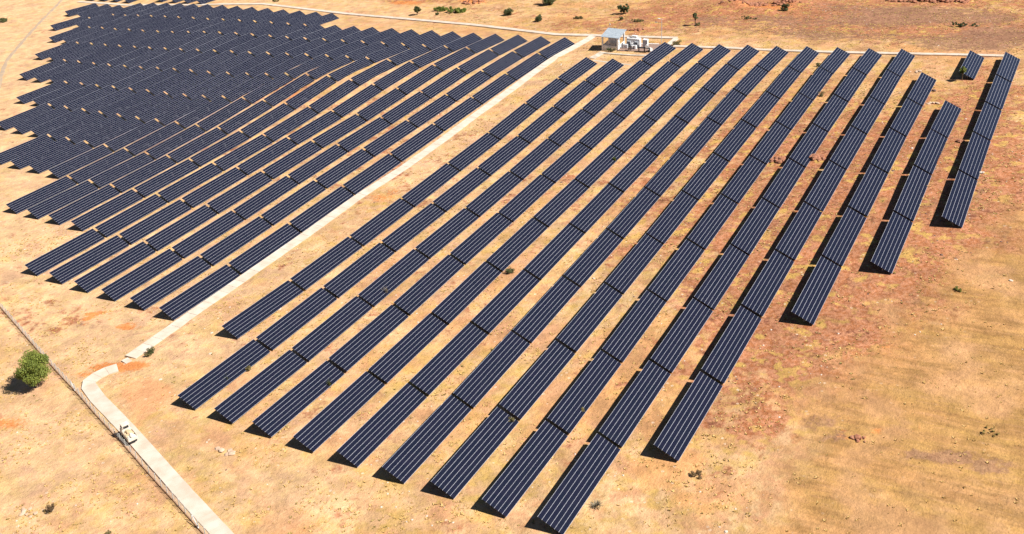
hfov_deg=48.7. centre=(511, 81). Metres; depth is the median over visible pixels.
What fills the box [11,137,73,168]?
solar table
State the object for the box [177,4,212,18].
solar table
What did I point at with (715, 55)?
solar table
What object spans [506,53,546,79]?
solar table
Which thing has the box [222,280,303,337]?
solar table
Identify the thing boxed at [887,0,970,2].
rock pile
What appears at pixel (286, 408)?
solar table
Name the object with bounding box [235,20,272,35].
solar table
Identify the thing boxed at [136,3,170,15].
solar table
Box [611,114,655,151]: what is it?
solar table
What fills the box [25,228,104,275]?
solar table
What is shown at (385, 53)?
solar table
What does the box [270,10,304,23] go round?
solar table
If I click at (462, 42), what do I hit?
solar table
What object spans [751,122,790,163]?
solar table
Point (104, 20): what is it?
solar table
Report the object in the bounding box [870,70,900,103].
solar table
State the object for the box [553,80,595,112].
solar table
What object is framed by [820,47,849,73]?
solar table
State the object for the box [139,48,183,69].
solar table
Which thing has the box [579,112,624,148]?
solar table
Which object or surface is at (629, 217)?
solar table
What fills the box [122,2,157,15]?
solar table
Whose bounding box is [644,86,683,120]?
solar table
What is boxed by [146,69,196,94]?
solar table
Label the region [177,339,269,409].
solar table
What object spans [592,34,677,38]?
path
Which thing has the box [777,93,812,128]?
solar table
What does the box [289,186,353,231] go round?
solar table
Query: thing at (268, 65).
solar table
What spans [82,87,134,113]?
solar table
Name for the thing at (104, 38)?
solar table
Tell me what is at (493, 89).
solar table
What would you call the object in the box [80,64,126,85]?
solar table
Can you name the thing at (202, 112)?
solar table
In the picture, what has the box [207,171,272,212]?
solar table
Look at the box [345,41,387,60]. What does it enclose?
solar table
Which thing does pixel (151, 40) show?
solar table
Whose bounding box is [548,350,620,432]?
solar table
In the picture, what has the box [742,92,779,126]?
solar table
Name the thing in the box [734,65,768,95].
solar table
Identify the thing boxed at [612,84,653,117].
solar table
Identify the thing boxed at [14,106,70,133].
solar table
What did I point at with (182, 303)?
solar table
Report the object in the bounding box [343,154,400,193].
solar table
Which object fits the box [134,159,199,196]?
solar table
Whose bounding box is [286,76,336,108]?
solar table
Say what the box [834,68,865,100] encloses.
solar table
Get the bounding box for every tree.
[13,349,52,387]
[414,6,420,14]
[542,0,555,4]
[617,3,628,13]
[959,66,966,79]
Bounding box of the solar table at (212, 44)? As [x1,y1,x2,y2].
[196,32,239,52]
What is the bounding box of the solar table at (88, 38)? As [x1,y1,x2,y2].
[75,27,115,43]
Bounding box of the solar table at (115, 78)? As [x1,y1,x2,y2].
[95,66,143,88]
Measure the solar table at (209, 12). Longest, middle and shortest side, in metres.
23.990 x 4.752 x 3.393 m
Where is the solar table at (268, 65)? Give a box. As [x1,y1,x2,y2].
[246,53,291,77]
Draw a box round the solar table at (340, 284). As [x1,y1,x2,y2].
[324,242,394,296]
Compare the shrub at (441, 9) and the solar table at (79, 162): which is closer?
the solar table at (79, 162)
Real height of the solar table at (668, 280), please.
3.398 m
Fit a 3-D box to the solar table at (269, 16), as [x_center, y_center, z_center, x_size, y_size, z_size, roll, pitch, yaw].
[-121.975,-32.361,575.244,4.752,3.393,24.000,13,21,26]
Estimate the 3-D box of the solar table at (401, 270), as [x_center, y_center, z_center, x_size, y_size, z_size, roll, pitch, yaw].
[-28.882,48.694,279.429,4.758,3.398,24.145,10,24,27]
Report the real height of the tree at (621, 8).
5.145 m
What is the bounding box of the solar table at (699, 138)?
[678,118,720,157]
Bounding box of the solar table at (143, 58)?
[123,47,167,68]
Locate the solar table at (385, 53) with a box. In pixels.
[367,43,408,62]
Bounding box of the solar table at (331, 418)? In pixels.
[293,371,384,451]
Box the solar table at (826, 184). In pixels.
[805,161,845,210]
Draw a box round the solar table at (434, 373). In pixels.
[410,322,487,394]
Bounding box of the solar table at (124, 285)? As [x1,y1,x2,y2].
[101,249,182,300]
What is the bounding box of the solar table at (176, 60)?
[156,48,201,70]
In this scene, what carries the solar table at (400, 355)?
on the ground at (924, 422)
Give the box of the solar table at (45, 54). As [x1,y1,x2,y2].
[35,41,78,59]
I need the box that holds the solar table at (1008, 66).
[996,52,1019,81]
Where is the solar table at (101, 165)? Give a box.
[69,148,132,183]
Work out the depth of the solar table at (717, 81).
382.92 m
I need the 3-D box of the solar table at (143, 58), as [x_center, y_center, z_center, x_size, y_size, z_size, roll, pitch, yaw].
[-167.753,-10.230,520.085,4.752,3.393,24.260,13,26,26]
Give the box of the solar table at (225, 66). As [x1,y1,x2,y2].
[207,51,253,75]
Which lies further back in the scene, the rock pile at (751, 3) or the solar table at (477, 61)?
the rock pile at (751, 3)
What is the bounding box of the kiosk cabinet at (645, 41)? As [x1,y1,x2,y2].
[643,38,648,46]
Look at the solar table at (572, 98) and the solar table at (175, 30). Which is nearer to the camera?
the solar table at (572, 98)
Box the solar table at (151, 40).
[132,30,173,48]
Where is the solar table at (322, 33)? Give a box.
[304,25,341,40]
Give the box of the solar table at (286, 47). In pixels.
[267,37,308,56]
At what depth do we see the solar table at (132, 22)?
600.59 m
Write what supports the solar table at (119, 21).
on the ground at (924, 422)
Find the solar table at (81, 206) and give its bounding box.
[48,184,119,224]
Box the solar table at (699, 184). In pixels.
[683,153,728,199]
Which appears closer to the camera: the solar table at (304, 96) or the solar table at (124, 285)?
the solar table at (124, 285)
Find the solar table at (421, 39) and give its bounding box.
[402,30,439,48]
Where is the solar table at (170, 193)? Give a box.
[158,163,222,201]
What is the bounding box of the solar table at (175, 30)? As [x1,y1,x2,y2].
[170,17,208,33]
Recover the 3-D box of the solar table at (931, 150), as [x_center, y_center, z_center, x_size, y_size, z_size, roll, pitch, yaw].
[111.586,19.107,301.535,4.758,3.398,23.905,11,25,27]
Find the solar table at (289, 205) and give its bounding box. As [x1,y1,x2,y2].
[261,180,325,224]
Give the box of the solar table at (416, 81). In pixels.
[397,65,442,93]
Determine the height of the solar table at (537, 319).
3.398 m
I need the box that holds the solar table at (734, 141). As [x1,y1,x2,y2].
[715,120,755,160]
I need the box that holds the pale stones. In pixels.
[13,0,1023,533]
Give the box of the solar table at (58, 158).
[29,141,92,172]
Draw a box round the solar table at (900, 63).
[887,49,914,76]
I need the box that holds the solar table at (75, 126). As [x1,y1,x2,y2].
[48,111,105,139]
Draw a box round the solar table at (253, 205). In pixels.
[233,176,297,218]
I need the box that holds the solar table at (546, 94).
[526,78,567,108]
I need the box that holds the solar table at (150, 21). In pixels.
[127,14,165,30]
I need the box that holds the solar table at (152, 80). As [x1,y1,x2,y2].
[129,68,178,92]
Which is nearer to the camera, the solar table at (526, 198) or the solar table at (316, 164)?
the solar table at (526, 198)
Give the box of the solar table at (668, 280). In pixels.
[648,239,704,300]
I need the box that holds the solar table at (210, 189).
[182,167,246,206]
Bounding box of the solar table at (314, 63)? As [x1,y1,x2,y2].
[286,54,331,78]
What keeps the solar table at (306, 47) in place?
on the ground at (924, 422)
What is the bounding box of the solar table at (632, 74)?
[613,60,651,88]
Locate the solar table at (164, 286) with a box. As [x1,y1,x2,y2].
[130,256,210,309]
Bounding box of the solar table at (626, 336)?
[602,290,665,361]
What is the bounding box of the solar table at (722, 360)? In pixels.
[702,306,760,382]
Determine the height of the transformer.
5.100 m
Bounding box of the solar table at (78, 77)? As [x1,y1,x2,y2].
[63,63,111,83]
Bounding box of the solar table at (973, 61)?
[959,50,983,78]
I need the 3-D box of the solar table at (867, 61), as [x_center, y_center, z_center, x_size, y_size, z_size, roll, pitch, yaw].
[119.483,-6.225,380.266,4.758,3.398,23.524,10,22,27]
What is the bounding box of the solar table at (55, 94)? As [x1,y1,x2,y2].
[32,82,83,104]
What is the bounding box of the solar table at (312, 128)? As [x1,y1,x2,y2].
[288,111,340,143]
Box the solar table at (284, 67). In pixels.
[265,53,311,77]
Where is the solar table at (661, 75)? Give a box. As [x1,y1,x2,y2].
[643,61,679,89]
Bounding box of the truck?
[120,421,137,444]
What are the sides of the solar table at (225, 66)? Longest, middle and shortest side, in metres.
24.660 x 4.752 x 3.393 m
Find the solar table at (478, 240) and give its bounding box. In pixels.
[450,213,512,263]
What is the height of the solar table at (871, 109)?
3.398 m
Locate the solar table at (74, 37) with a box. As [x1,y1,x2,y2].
[63,26,103,42]
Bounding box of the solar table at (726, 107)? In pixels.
[708,89,745,124]
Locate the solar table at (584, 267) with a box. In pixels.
[564,229,622,285]
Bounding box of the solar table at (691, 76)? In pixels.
[672,62,708,91]
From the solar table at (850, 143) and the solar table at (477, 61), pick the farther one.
the solar table at (477, 61)
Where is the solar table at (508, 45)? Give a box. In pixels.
[490,35,526,54]
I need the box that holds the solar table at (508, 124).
[488,103,536,138]
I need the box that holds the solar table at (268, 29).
[251,22,288,37]
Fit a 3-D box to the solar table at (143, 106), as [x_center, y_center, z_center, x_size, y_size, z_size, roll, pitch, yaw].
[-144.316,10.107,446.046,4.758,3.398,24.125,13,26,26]
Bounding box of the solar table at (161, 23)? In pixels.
[141,15,180,31]
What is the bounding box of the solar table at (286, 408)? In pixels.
[252,360,343,436]
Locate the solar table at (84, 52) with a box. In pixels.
[63,43,106,62]
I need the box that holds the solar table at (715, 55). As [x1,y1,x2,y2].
[697,44,730,67]
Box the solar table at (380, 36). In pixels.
[361,28,399,44]
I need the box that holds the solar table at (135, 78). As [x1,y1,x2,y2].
[112,66,160,90]
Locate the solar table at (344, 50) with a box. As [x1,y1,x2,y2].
[325,40,366,59]
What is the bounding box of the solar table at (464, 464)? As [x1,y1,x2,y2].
[431,407,518,497]
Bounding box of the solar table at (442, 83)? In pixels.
[421,68,466,97]
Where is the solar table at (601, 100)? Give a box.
[583,82,624,115]
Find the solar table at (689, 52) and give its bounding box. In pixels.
[669,43,703,66]
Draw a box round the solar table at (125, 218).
[95,194,166,236]
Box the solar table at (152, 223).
[119,199,191,243]
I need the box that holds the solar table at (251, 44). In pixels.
[230,34,273,54]
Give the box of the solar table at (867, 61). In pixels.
[854,48,881,74]
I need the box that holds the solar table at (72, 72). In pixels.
[49,61,95,82]
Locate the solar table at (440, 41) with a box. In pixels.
[423,31,461,49]
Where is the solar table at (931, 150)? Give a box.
[914,129,946,173]
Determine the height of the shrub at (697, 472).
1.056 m
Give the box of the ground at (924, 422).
[0,0,1023,533]
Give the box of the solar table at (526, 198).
[498,174,554,220]
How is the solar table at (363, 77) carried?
on the ground at (924, 422)
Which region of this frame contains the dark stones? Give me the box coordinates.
[2,1,1022,510]
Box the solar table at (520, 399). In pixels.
[500,340,574,418]
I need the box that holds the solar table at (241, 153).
[214,134,272,170]
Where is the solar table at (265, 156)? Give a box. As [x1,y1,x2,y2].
[237,137,296,174]
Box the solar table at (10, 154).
[0,134,53,163]
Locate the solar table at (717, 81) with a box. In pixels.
[702,64,738,93]
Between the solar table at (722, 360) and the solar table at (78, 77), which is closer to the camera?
the solar table at (722, 360)
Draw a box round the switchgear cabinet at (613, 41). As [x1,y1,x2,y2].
[610,38,619,45]
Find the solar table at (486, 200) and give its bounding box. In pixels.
[465,171,521,215]
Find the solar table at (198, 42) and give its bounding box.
[179,31,222,51]
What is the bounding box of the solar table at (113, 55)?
[92,45,136,65]
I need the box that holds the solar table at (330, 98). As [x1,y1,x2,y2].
[309,80,358,112]
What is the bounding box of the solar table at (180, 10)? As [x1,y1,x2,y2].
[163,3,197,17]
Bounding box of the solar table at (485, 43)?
[467,34,503,52]
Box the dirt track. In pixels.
[0,0,62,88]
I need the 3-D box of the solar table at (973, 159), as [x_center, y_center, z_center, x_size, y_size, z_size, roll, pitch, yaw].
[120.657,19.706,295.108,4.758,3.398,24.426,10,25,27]
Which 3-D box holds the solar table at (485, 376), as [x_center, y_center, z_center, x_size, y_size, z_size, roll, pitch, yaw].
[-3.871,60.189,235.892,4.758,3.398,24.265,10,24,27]
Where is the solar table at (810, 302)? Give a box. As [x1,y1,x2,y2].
[791,256,840,324]
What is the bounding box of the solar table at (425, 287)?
[393,254,464,314]
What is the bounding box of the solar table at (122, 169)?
[90,152,153,187]
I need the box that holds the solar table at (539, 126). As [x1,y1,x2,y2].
[518,107,564,142]
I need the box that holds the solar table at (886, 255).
[871,212,912,273]
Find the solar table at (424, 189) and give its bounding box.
[402,163,459,206]
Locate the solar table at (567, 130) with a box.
[548,109,593,145]
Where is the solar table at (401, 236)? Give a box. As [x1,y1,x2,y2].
[382,203,444,250]
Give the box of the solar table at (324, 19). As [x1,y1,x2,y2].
[303,13,338,26]
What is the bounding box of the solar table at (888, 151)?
[871,128,906,172]
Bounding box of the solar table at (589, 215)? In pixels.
[570,184,622,232]
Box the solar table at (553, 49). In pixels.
[539,37,574,58]
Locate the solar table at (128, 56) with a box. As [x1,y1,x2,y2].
[107,46,151,66]
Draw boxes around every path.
[77,1,591,36]
[81,364,233,533]
[121,357,131,363]
[125,35,595,358]
[589,51,602,58]
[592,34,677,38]
[593,60,631,64]
[668,38,678,44]
[673,45,1003,56]
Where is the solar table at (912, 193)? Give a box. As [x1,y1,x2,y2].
[894,165,931,220]
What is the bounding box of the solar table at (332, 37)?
[322,26,360,42]
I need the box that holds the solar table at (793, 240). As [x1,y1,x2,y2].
[776,202,821,259]
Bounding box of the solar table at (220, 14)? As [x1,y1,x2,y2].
[205,6,242,19]
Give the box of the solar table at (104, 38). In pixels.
[90,28,130,44]
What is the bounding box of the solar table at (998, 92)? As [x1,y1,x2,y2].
[986,75,1011,108]
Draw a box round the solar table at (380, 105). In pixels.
[357,88,405,120]
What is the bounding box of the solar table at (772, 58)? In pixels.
[757,46,788,71]
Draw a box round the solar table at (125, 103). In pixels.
[99,89,152,116]
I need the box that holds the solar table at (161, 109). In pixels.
[136,94,189,122]
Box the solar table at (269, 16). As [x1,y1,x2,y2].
[253,9,288,22]
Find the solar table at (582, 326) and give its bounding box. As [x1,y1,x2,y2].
[557,283,622,350]
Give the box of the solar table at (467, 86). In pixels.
[446,70,490,100]
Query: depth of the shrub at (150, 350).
258.80 m
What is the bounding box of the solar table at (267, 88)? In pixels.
[243,73,292,103]
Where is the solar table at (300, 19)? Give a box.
[286,12,321,24]
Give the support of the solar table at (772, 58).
on the ground at (924, 422)
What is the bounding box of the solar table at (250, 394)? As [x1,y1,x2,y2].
[214,350,306,422]
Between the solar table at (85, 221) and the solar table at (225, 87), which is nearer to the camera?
the solar table at (85, 221)
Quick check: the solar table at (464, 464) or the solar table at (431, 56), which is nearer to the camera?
the solar table at (464, 464)
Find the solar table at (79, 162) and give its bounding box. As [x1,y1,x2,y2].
[49,145,112,177]
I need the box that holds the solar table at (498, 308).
[472,270,539,332]
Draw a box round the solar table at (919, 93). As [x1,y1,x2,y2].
[908,72,935,105]
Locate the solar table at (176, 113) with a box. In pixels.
[156,95,209,125]
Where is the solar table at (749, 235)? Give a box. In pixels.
[732,199,778,253]
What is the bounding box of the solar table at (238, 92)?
[223,73,271,101]
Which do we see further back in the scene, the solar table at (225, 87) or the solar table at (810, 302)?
the solar table at (225, 87)
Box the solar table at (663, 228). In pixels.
[647,191,697,243]
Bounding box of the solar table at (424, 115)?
[408,94,454,126]
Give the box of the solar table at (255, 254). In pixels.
[229,223,300,273]
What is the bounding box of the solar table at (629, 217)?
[607,188,659,237]
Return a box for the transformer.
[627,35,640,46]
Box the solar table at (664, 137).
[644,116,687,154]
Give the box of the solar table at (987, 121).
[973,102,1001,139]
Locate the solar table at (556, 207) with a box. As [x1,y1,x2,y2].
[534,179,588,226]
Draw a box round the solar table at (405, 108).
[382,91,429,123]
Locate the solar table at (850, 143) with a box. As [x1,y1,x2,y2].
[830,126,866,168]
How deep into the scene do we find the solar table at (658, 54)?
421.07 m
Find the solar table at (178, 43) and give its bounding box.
[164,30,206,50]
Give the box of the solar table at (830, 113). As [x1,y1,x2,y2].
[813,95,847,130]
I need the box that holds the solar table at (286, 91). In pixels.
[264,74,314,105]
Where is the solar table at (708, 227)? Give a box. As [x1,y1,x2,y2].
[688,195,737,248]
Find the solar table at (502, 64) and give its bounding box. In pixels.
[482,51,521,76]
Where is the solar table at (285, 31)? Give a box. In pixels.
[268,23,305,38]
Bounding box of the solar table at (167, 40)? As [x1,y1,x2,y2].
[148,30,189,49]
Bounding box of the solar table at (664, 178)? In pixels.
[645,150,692,195]
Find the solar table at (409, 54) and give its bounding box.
[388,44,429,64]
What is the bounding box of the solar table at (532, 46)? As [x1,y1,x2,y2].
[514,36,550,56]
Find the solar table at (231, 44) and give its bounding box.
[213,33,255,53]
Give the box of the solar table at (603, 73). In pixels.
[585,58,623,85]
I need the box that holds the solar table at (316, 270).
[290,237,361,289]
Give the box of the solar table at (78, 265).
[49,235,128,283]
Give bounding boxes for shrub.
[45,503,53,511]
[146,346,154,354]
[433,6,447,11]
[446,6,466,12]
[503,7,513,15]
[505,268,514,272]
[535,14,541,21]
[672,39,681,44]
[690,469,701,478]
[780,3,789,10]
[952,22,979,26]
[982,426,999,436]
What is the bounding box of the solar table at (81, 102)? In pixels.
[65,85,116,110]
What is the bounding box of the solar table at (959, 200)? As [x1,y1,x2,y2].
[942,170,976,226]
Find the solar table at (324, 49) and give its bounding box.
[305,39,346,58]
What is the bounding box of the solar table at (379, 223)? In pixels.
[350,198,413,245]
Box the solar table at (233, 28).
[218,19,256,34]
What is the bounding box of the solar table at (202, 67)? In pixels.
[190,50,235,74]
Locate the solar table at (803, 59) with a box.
[788,46,818,72]
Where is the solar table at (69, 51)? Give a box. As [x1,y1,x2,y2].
[48,41,92,60]
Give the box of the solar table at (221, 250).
[200,216,271,264]
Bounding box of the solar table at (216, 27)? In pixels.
[202,18,240,33]
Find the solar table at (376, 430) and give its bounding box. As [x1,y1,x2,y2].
[337,383,426,466]
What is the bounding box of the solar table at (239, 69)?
[227,52,272,76]
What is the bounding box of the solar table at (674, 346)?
[651,298,712,372]
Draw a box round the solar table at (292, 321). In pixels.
[256,288,336,349]
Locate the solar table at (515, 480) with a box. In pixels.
[482,420,567,516]
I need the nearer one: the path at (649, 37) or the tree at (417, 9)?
the path at (649, 37)
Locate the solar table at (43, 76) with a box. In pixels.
[33,60,81,81]
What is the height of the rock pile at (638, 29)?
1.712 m
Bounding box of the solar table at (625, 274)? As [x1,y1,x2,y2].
[605,234,662,292]
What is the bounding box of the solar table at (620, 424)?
[599,360,670,446]
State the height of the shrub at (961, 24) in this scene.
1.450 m
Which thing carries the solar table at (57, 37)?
on the ground at (924, 422)
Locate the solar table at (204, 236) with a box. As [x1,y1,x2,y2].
[171,210,243,257]
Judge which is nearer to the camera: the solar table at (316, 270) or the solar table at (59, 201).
the solar table at (316, 270)
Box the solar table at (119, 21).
[100,13,138,28]
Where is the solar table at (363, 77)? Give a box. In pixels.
[351,59,395,85]
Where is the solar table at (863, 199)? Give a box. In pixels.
[849,164,887,215]
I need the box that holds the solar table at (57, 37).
[48,25,89,42]
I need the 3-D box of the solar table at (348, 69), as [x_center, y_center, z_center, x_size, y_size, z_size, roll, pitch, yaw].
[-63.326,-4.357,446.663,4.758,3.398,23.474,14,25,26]
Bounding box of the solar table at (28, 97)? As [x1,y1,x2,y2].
[16,80,67,103]
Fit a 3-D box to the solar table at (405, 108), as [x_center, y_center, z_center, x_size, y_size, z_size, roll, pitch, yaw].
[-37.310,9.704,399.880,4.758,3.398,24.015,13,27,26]
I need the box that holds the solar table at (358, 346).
[329,304,408,370]
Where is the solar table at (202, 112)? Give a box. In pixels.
[176,96,229,127]
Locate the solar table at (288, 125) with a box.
[263,107,317,141]
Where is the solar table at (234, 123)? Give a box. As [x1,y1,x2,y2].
[218,100,272,133]
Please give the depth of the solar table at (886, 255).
260.10 m
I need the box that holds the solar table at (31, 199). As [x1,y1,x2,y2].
[6,176,76,212]
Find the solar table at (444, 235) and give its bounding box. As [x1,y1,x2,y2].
[415,208,478,257]
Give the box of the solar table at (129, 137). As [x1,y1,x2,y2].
[104,119,163,150]
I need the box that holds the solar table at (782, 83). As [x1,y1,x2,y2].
[766,66,800,97]
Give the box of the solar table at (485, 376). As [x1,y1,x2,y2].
[454,331,529,407]
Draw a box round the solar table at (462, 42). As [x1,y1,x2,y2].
[445,33,481,51]
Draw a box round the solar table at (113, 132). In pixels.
[85,116,143,146]
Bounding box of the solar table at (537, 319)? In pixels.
[513,276,579,341]
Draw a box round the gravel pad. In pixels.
[619,43,660,50]
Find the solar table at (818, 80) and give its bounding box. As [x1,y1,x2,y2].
[800,67,832,99]
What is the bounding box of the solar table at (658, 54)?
[642,42,675,65]
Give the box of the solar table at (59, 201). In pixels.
[27,180,97,218]
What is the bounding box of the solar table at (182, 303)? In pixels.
[159,264,239,319]
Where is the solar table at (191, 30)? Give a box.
[186,17,224,33]
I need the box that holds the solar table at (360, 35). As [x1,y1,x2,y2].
[341,27,379,43]
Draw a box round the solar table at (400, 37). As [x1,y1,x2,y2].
[382,29,418,46]
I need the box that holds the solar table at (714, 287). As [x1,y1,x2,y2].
[694,245,748,308]
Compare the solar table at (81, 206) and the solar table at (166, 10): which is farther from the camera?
the solar table at (166, 10)
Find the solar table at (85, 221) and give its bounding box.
[71,189,142,230]
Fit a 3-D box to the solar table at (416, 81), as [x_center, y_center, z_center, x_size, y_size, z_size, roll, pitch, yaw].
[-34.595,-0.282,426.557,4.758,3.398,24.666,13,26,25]
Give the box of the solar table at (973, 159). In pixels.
[959,132,990,178]
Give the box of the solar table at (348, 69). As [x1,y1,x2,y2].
[328,57,373,80]
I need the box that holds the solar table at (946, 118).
[931,100,960,136]
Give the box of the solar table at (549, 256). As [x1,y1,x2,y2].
[525,224,584,278]
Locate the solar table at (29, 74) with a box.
[19,58,66,79]
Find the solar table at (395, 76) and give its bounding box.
[374,61,418,89]
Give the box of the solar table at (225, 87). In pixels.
[203,73,252,100]
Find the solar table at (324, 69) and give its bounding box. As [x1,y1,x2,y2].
[307,55,352,79]
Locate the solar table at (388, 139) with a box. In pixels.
[363,120,416,155]
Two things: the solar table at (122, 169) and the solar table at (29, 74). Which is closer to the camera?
the solar table at (122, 169)
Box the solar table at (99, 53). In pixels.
[77,44,121,63]
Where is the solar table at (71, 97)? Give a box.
[48,84,99,107]
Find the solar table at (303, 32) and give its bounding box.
[286,23,324,39]
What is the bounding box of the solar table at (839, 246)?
[823,207,866,265]
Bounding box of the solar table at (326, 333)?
[292,296,372,360]
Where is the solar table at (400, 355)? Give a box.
[369,313,447,382]
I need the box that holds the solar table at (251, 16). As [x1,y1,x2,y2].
[237,8,272,21]
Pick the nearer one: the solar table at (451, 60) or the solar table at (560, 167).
the solar table at (560, 167)
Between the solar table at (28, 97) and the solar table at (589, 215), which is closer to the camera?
the solar table at (589, 215)
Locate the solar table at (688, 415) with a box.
[654,371,722,460]
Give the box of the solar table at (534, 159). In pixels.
[510,138,559,178]
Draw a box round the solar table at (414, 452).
[382,395,471,482]
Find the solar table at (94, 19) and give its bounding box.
[75,12,112,26]
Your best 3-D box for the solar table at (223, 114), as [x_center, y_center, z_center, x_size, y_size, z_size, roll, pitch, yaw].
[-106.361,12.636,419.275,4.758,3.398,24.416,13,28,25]
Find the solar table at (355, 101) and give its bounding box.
[332,84,381,116]
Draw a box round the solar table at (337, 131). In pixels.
[312,114,365,147]
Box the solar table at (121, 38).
[103,29,144,46]
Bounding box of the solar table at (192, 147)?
[167,127,226,162]
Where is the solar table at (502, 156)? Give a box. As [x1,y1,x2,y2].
[478,136,529,174]
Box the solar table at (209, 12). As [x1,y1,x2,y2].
[192,5,227,19]
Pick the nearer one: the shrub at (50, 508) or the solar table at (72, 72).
the shrub at (50, 508)
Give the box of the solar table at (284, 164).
[263,140,321,178]
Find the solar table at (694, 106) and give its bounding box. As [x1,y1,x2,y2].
[675,87,714,122]
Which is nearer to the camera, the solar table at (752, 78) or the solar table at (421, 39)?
the solar table at (752, 78)
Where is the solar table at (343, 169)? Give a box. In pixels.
[316,149,373,187]
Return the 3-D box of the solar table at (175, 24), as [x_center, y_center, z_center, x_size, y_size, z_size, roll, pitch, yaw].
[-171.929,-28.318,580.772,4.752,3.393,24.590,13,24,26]
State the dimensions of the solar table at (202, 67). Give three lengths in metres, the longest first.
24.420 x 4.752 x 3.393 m
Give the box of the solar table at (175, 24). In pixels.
[156,16,194,32]
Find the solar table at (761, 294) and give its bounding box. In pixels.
[742,250,793,315]
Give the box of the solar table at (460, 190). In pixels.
[432,168,489,210]
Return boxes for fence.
[0,305,204,533]
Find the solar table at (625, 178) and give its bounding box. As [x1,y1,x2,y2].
[610,148,657,191]
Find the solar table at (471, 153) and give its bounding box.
[448,133,499,170]
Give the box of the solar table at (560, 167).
[542,142,590,181]
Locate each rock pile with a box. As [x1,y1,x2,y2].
[19,507,37,517]
[215,446,235,455]
[460,0,484,4]
[627,28,644,30]
[713,0,761,6]
[754,0,802,5]
[769,156,788,162]
[808,154,826,161]
[850,434,865,441]
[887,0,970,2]
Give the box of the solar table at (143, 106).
[118,92,170,119]
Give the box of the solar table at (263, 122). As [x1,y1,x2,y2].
[240,103,293,137]
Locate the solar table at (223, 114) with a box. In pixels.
[197,98,250,130]
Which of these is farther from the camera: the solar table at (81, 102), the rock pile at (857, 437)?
the solar table at (81, 102)
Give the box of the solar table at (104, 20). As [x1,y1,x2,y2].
[86,13,124,27]
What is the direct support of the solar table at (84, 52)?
on the ground at (924, 422)
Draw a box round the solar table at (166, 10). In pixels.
[149,3,184,16]
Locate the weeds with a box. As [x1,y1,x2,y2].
[1,0,1022,533]
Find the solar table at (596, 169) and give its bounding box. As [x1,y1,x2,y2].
[575,145,624,186]
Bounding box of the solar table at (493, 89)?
[472,74,515,103]
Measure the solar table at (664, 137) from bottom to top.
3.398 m
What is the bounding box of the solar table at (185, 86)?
[165,71,213,96]
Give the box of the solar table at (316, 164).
[288,144,346,183]
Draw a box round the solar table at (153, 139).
[125,122,183,154]
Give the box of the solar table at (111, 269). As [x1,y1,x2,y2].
[74,241,155,291]
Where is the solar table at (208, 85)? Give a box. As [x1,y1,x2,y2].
[184,72,232,98]
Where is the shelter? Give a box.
[600,28,625,50]
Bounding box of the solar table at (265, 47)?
[248,36,290,55]
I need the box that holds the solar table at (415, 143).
[390,124,442,160]
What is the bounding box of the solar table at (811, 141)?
[790,124,827,166]
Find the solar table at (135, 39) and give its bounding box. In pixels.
[118,30,158,47]
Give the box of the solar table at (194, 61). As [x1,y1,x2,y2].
[173,49,218,72]
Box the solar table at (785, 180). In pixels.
[763,159,804,207]
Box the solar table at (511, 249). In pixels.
[487,218,547,270]
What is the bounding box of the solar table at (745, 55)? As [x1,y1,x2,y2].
[727,44,759,69]
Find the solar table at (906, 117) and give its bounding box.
[891,98,921,135]
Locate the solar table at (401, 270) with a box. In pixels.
[358,249,428,305]
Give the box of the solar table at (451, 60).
[434,47,474,70]
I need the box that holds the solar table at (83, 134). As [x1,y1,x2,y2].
[66,114,124,143]
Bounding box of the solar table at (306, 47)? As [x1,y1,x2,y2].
[286,38,327,57]
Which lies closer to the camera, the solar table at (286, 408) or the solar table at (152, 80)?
the solar table at (286, 408)
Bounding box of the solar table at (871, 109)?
[852,97,884,133]
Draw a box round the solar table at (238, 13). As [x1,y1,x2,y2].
[221,7,256,20]
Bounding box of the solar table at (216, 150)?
[190,131,249,165]
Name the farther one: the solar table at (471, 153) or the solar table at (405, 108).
the solar table at (405, 108)
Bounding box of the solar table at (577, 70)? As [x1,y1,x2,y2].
[558,57,596,83]
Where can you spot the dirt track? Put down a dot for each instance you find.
(4, 66)
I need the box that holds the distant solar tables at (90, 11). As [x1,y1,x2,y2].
[50,0,213,29]
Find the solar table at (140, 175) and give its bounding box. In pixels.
[111,155,175,191]
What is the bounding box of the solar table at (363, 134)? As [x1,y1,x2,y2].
[338,117,390,150]
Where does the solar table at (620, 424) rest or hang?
on the ground at (924, 422)
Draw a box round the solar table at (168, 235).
[145,205,217,250]
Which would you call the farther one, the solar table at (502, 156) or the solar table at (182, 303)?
the solar table at (502, 156)
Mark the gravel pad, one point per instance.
(653, 46)
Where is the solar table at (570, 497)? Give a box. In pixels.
[537,434,620,533]
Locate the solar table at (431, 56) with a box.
[411,46,451,66]
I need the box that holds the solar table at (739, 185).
[722,156,765,202]
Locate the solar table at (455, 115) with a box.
[433,97,481,130]
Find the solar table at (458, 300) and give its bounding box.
[432,261,501,323]
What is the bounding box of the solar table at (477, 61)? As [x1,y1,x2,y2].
[458,49,497,73]
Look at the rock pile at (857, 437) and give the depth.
201.65 m
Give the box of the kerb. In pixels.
[603,52,645,55]
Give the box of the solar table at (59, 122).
[31,108,88,135]
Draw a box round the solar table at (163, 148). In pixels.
[146,125,204,158]
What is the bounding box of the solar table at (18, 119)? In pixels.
[0,103,53,129]
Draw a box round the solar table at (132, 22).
[113,14,152,29]

